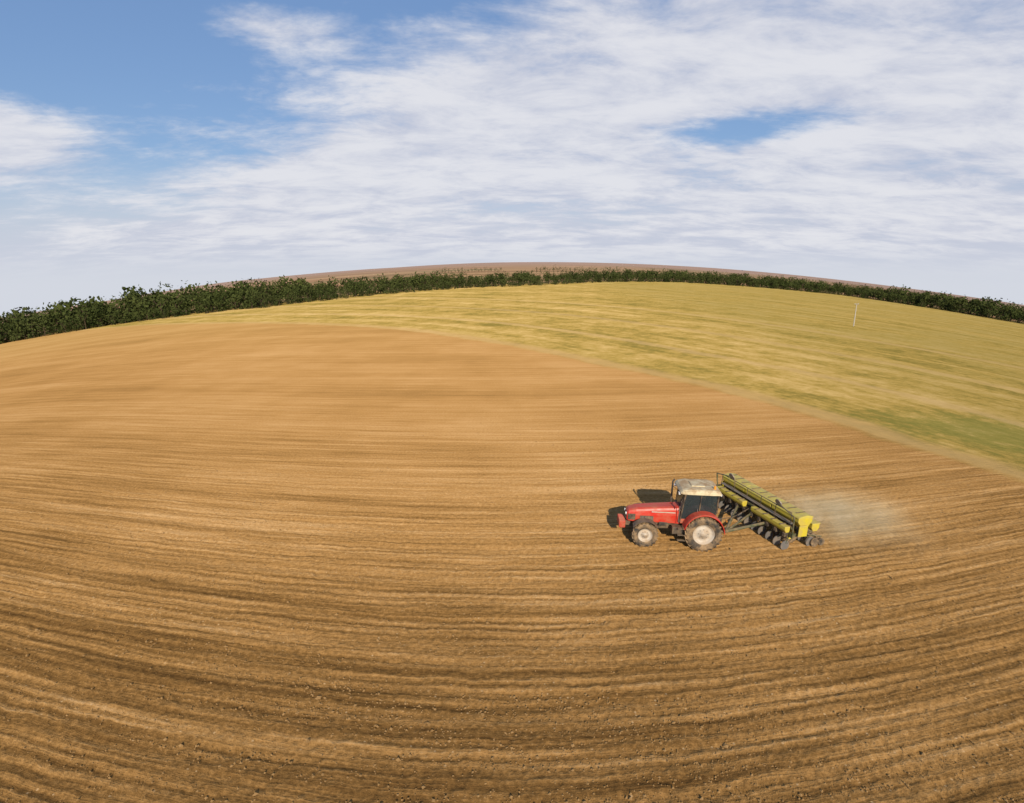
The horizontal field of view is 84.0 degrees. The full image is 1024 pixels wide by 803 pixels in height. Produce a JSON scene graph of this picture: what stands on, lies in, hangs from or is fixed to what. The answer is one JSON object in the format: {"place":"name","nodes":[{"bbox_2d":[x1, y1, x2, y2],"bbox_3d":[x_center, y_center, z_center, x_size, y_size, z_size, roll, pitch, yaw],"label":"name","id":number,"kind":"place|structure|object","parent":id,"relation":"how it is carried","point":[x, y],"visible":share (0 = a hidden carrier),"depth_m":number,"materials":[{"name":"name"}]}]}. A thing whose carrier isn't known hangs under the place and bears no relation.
{"place":"outdoors","nodes":[
{"label":"outdoors","id":0,"kind":"place"},
{"bbox_2d":[0,262,1023,802],"bbox_3d":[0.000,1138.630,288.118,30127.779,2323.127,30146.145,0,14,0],"label":"ground","id":1,"kind":"structure","parent":0,"point":[812,386],"depth_m":26.64,"materials":[{"name":"soil"}]},
{"bbox_2d":[0,265,1023,343],"bbox_3d":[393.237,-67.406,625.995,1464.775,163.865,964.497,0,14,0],"label":"distant tree belt","id":2,"kind":"object","parent":1,"relation":"on","point":[91,312],"visible":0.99,"depth_m":274.04,"materials":[{"name":"green plant"}]},
{"bbox_2d":[0,422,1023,802],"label":"soil clods","id":3,"kind":"object","parent":1,"relation":"on","point":[318,698],"visible":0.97,"depth_m":17.26,"materials":[{"name":"brown soil"}]},
{"bbox_2d":[617,479,726,551],"bbox_3d":[7.675,5.165,27.032,5.121,3.021,2.340,2,14,4],"label":"farm tractor","id":4,"kind":"object","parent":1,"relation":"on","point":[690,516],"visible":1,"depth_m":26.30,"materials":[{"name":"metal"}]},
{"bbox_2d":[716,473,824,549],"bbox_3d":[11.719,5.288,28.613,5.081,2.185,5.710,-3,15,-17],"label":"seed planter","id":5,"kind":"object","parent":1,"relation":"on","point":[788,522],"visible":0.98,"depth_m":27.75,"materials":[{"name":"yellow metal"}]},
{"bbox_2d":[0,0,1023,316],"label":"sky","id":6,"kind":"structure","parent":0,"point":[144,143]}
]}

